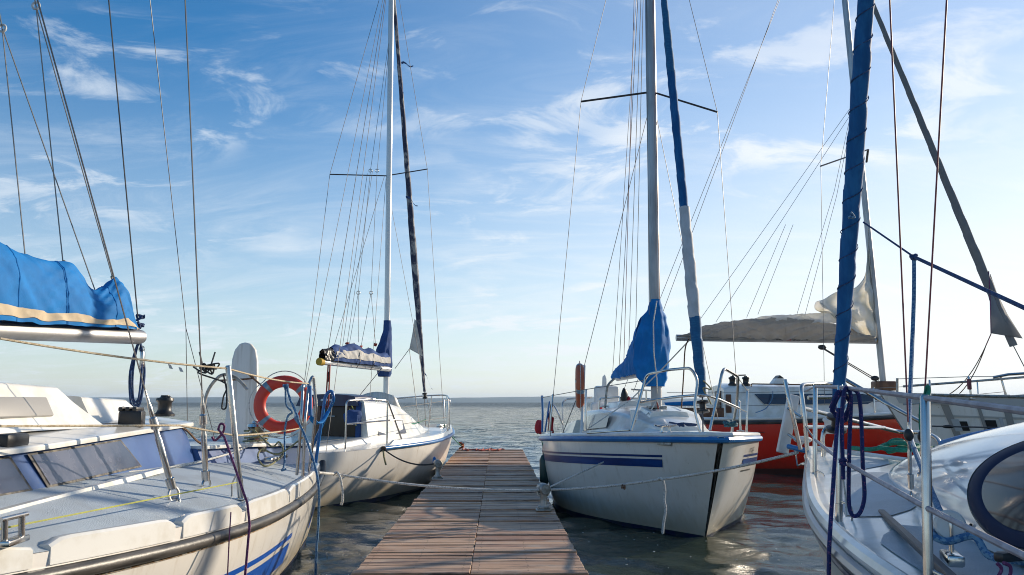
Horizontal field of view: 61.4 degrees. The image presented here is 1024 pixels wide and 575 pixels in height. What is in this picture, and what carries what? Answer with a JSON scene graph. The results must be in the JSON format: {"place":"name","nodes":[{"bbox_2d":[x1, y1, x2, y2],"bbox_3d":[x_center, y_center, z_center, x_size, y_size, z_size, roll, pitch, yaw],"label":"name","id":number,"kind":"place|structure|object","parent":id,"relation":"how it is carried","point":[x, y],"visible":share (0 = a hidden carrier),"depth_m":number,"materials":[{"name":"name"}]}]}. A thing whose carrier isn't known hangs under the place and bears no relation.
{"place":"outdoors","nodes":[
{"label":"outdoors","id":0,"kind":"place"},
{"bbox_2d":[95,396,707,401],"bbox_3d":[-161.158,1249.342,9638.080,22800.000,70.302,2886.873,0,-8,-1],"label":"shore hills","id":1,"kind":"structure","parent":0,"point":[461,399],"depth_m":8789.19,"materials":[{"name":"grey"}]},
{"bbox_2d":[128,402,826,574],"bbox_3d":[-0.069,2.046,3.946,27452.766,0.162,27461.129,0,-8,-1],"label":"water","id":2,"kind":"structure","parent":0,"point":[774,522],"depth_m":10.27,"materials":[{"name":"liquid"}]},
{"bbox_2d":[0,0,334,574],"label":"sailboat","id":3,"kind":"object","parent":2,"relation":"on","point":[62,454],"visible":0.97,"depth_m":5.62,"materials":[{"name":"white plastic"}]},
{"bbox_2d":[0,482,236,529],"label":"thin yellow line","id":4,"kind":"object","parent":3,"relation":"attached to","point":[117,505],"visible":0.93,"depth_m":4.36,"materials":[{"name":"beige fabric"}]},
{"bbox_2d":[128,344,145,406],"bbox_3d":[-3.092,0.717,7.117,0.135,0.561,0.059,0,-8,-1],"label":"coiled mainsheet","id":5,"kind":"object","parent":3,"relation":"hanging from","point":[131,383],"visible":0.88,"depth_m":7.09,"materials":[{"name":"blue fabric"}]},
{"bbox_2d":[136,314,144,329],"bbox_3d":[-3.086,0.292,7.149,0.080,0.147,0.103,0,-8,-1],"label":"boom end lashing","id":6,"kind":"object","parent":3,"relation":"on","point":[141,325],"visible":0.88,"depth_m":7.12,"materials":[{"name":"blue fabric"}]},
{"bbox_2d":[103,423,200,444],"bbox_3d":[-2.770,1.160,6.369,0.217,0.326,3.430,-1,-8,6],"label":"cabin top line","id":7,"kind":"object","parent":3,"relation":"on","point":[191,435],"visible":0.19,"depth_m":7.02,"materials":[{"name":"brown fabric"}]},
{"bbox_2d":[129,446,247,471],"bbox_3d":[-2.557,1.179,6.010,0.263,0.218,3.712,-1,-8,5],"label":"jib sheet","id":8,"kind":"object","parent":3,"relation":"on","point":[200,461],"visible":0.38,"depth_m":6.63,"materials":[{"name":"white fabric"}]},
{"bbox_2d":[193,362,227,409],"bbox_3d":[-2.906,0.951,8.299,0.347,0.453,0.110,0,-8,-1],"label":"black lashing","id":9,"kind":"object","parent":3,"relation":"attached to","point":[211,373],"visible":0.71,"depth_m":8.29,"materials":[{"name":"fabric"}]},
{"bbox_2d":[227,512,231,574],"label":"thin dark line","id":10,"kind":"object","parent":3,"relation":"hanging from","point":[229,544],"visible":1,"depth_m":5.08,"materials":[{"name":"grey fabric"}]},
{"bbox_2d":[211,423,250,574],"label":"purple line","id":11,"kind":"object","parent":3,"relation":"hanging from","point":[242,489],"visible":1,"depth_m":5.21,"materials":[{"name":"fabric"}]},
{"bbox_2d":[220,375,261,385],"bbox_3d":[-2.892,0.996,9.241,0.467,0.144,0.092,0,-8,-1],"label":"rudder tie","id":12,"kind":"object","parent":3,"relation":"attached to","point":[253,378],"visible":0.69,"depth_m":9.26,"materials":[{"name":"brown fabric"}]},
{"bbox_2d":[242,429,302,466],"bbox_3d":[-2.259,1.439,7.813,0.412,0.304,0.934,6,-10,-40],"label":"winch rope","id":13,"kind":"object","parent":3,"relation":"on","point":[267,443],"visible":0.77,"depth_m":7.72,"materials":[{"name":"grey fabric"}]},
{"bbox_2d":[248,371,317,438],"bbox_3d":[-2.133,1.091,8.042,0.632,0.631,0.111,1,-8,-8],"label":"lifebuoy","id":14,"kind":"object","parent":3,"relation":"hanging from","point":[262,415],"visible":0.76,"depth_m":8.00,"materials":[{"name":"red"}]},
{"bbox_2d":[281,390,292,470],"bbox_3d":[-1.985,1.238,7.627,0.086,0.740,0.339,2,-8,-13],"label":"blue lashing","id":15,"kind":"object","parent":3,"relation":"hanging from","point":[285,425],"visible":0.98,"depth_m":7.77,"materials":[{"name":"fabric"}]},
{"bbox_2d":[286,385,319,574],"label":"blue tail line","id":16,"kind":"object","parent":3,"relation":"hanging from","point":[317,478],"visible":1,"depth_m":7.17,"materials":[{"name":"fabric"}]},
{"bbox_2d":[267,0,454,508],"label":"sailboat","id":17,"kind":"object","parent":2,"relation":"on","point":[360,433],"visible":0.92,"depth_m":14.11,"materials":[{"name":"white"}]},
{"bbox_2d":[351,449,588,574],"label":"jetty","id":18,"kind":"object","parent":2,"relation":"in","point":[435,531],"visible":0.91,"depth_m":7.46,"materials":[{"name":"brown wood"}]},
{"bbox_2d":[432,459,442,478],"bbox_3d":[-1.070,2.614,12.408,0.160,0.270,0.198,0,-8,-1],"label":"mooring bollard","id":19,"kind":"object","parent":18,"relation":"on","point":[437,465],"visible":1,"depth_m":12.35,"materials":[{"name":"grey metal"}]},
{"bbox_2d":[384,449,433,465],"bbox_3d":[-1.524,2.500,12.719,1.037,0.229,0.019,-5,-9,34],"label":"dark mooring line","id":20,"kind":"object","parent":19,"relation":"attached to","point":[408,462],"visible":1,"depth_m":12.71,"materials":[{"name":"grey fabric"}]},
{"bbox_2d":[462,448,504,450],"bbox_3d":[-0.656,3.713,19.789,0.977,0.048,0.597,0,-8,-1],"label":"loose rope","id":21,"kind":"object","parent":18,"relation":"on","point":[488,449],"visible":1,"depth_m":19.69,"materials":[{"name":"fabric"}]},
{"bbox_2d":[535,483,551,510],"bbox_3d":[0.321,2.132,8.782,0.160,0.270,0.198,0,-8,-1],"label":"mooring bollard","id":22,"kind":"object","parent":18,"relation":"on","point":[544,491],"visible":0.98,"depth_m":8.73,"materials":[{"name":"grey metal"}]},
{"bbox_2d":[318,471,538,490],"bbox_3d":[-0.806,1.882,8.426,2.339,0.283,0.434,4,-9,-28],"label":"stern mooring rope","id":23,"kind":"object","parent":22,"relation":"attached to","point":[403,483],"visible":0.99,"depth_m":8.43,"materials":[{"name":"grey fabric"}]},
{"bbox_2d":[333,471,343,504],"bbox_3d":[-1.643,1.894,8.135,0.123,0.312,0.035,-2,-8,16],"label":"rope tail","id":24,"kind":"object","parent":23,"relation":"hanging from","point":[341,486],"visible":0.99,"depth_m":8.12},
{"bbox_2d":[550,461,603,486],"bbox_3d":[0.701,2.061,9.479,0.017,0.202,1.597,-4,-9,28],"label":"bow mooring rope","id":25,"kind":"object","parent":22,"relation":"attached to","point":[576,474],"visible":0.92,"depth_m":9.48,"materials":[{"name":"grey fabric"}]},
{"bbox_2d":[551,451,798,490],"bbox_3d":[1.466,1.677,7.826,0.591,0.530,2.979,6,-10,-38],"label":"long mooring rope","id":26,"kind":"object","parent":22,"relation":"attached to","point":[700,473],"visible":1,"depth_m":7.86,"materials":[{"name":"grey fabric"}]},
{"bbox_2d":[658,477,666,533],"bbox_3d":[1.441,2.083,8.246,0.082,0.524,0.037,-2,-8,16],"label":"rope end","id":27,"kind":"object","parent":26,"relation":"hanging from","point":[664,503],"visible":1,"depth_m":8.23,"materials":[{"name":"white fabric"}]},
{"bbox_2d":[308,510,801,574],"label":"floating foam flecks","id":28,"kind":"object","parent":2,"relation":"on","point":[588,541],"visible":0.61,"depth_m":8.34,"materials":[{"name":"grey"}]},
{"bbox_2d":[538,0,762,536],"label":"sailboat","id":29,"kind":"object","parent":2,"relation":"on","point":[625,437],"visible":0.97,"depth_m":10.56,"materials":[{"name":"white plastic"}]},
{"bbox_2d":[535,420,541,433],"bbox_3d":[0.467,2.433,15.026,0.151,0.248,0.139,0,-8,-1],"label":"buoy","id":30,"kind":"object","parent":29,"relation":"on","point":[538,427],"visible":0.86,"depth_m":14.97,"materials":[{"name":"red plastic"}]},
{"bbox_2d":[544,401,553,432],"bbox_3d":[0.638,2.241,14.847,0.172,0.562,0.100,0,-8,-1],"label":"flag","id":31,"kind":"object","parent":29,"relation":"attached to","point":[547,418],"visible":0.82,"depth_m":14.84,"materials":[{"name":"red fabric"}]},
{"bbox_2d":[575,361,584,410],"bbox_3d":[0.940,1.360,11.942,0.115,0.694,0.694,0,-8,2],"label":"fender","id":32,"kind":"object","parent":29,"relation":"attached to","point":[579,382],"visible":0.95,"depth_m":11.69,"materials":[{"name":"brown plastic"}]},
{"bbox_2d":[669,421,696,426],"bbox_3d":[1.963,1.569,9.869,0.084,0.059,0.543,4,-8,-27],"label":"teal deck line","id":33,"kind":"object","parent":29,"relation":"on","point":[682,424],"visible":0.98,"depth_m":9.90,"materials":[{"name":"blue fabric"}]},
{"bbox_2d":[702,380,711,403],"bbox_3d":[2.128,1.144,9.418,0.117,0.270,0.122,0,-8,-1],"label":"furling line","id":34,"kind":"object","parent":29,"relation":"attached to","point":[709,388],"visible":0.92,"depth_m":9.39,"materials":[{"name":"white fabric"}]},
{"bbox_2d":[723,420,737,426],"bbox_3d":[2.407,1.492,9.431,0.195,0.075,0.254,0,-8,-1],"label":"teal rope pile","id":35,"kind":"object","parent":29,"relation":"on","point":[728,423],"visible":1,"depth_m":9.35,"materials":[{"name":"teal fabric"}]},
{"bbox_2d":[624,0,1023,474],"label":"sailboat","id":36,"kind":"object","parent":2,"relation":"on","point":[766,423],"visible":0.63,"depth_m":19.70,"materials":[{"name":"red paint"}]},
{"bbox_2d":[776,0,1023,574],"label":"sailboat","id":37,"kind":"object","parent":2,"relation":"on","point":[975,480],"visible":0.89,"depth_m":3.62,"materials":[{"name":"white"}]},
{"bbox_2d":[829,386,866,517],"bbox_3d":[1.392,0.679,3.578,0.120,0.539,0.082,3,-8,-22],"label":"hank rope","id":38,"kind":"object","parent":37,"relation":"hanging from","point":[846,415],"visible":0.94,"depth_m":3.56,"materials":[{"name":"blue fabric"}]},
{"bbox_2d":[827,408,839,574],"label":"navy tail rope","id":39,"kind":"object","parent":38,"relation":"hanging from","point":[832,494],"visible":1,"depth_m":3.41,"materials":[{"name":"blue fabric"}]},
{"bbox_2d":[842,480,846,516],"bbox_3d":[1.363,0.862,3.531,0.008,0.154,0.033,-5,-9,32],"label":"thin pale cord","id":40,"kind":"object","parent":38,"relation":"hanging from","point":[845,498],"visible":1,"depth_m":3.53,"materials":[{"name":"grey fabric"}]},
{"bbox_2d":[851,438,934,453],"bbox_3d":[2.493,1.025,5.574,0.392,0.104,0.567,0,-8,-1],"label":"green deck rope","id":41,"kind":"object","parent":37,"relation":"on","point":[901,443],"visible":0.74,"depth_m":5.44,"materials":[{"name":"teal fabric"}]},
{"bbox_2d":[919,384,930,430],"bbox_3d":[1.164,0.340,2.427,0.024,0.134,0.037,4,-8,-26],"label":"green tie","id":42,"kind":"object","parent":37,"relation":"attached to","point":[927,389],"visible":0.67,"depth_m":2.42,"materials":[{"name":"fabric"}]},
{"bbox_2d":[863,221,1023,309],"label":"taut blue sheet","id":43,"kind":"object","parent":37,"relation":"attached to","point":[976,285],"visible":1,"depth_m":4.32,"materials":[{"name":"fabric"}]},
{"bbox_2d":[908,260,1023,565],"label":"blue drop line","id":44,"kind":"object","parent":43,"relation":"hanging from","point":[979,542],"visible":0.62,"depth_m":3.74,"materials":[{"name":"fabric"}]},
{"bbox_2d":[996,561,1012,574],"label":"dark red cord","id":45,"kind":"object","parent":37,"relation":"attached to","point":[999,565],"visible":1,"depth_m":2.24,"materials":[{"name":"purple fabric"}]},
{"bbox_2d":[880,372,1023,445],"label":"sailboat","id":46,"kind":"object","parent":2,"relation":"on","point":[948,421],"visible":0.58,"depth_m":12.95,"materials":[{"name":"grey"}]},
{"bbox_2d":[0,0,1023,397],"label":"sky","id":47,"kind":"structure","parent":0,"point":[499,85],"materials":[{"name":"blue"}]},
{"bbox_3d":[0.460,2.363,12.910,0.059,0.203,0.014,0,-8,-1],"label":"fender line","id":48,"kind":"object","parent":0,"visible":0},
{"bbox_2d":[539,452,547,483],"bbox_3d":[0.483,2.695,12.867,0.144,0.490,0.144,0,-8,-1],"label":"green fender","id":49,"kind":"object","parent":48,"relation":"hanging from","point":[543,476],"visible":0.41,"depth_m":12.80,"materials":[{"name":"teal"}]}
]}

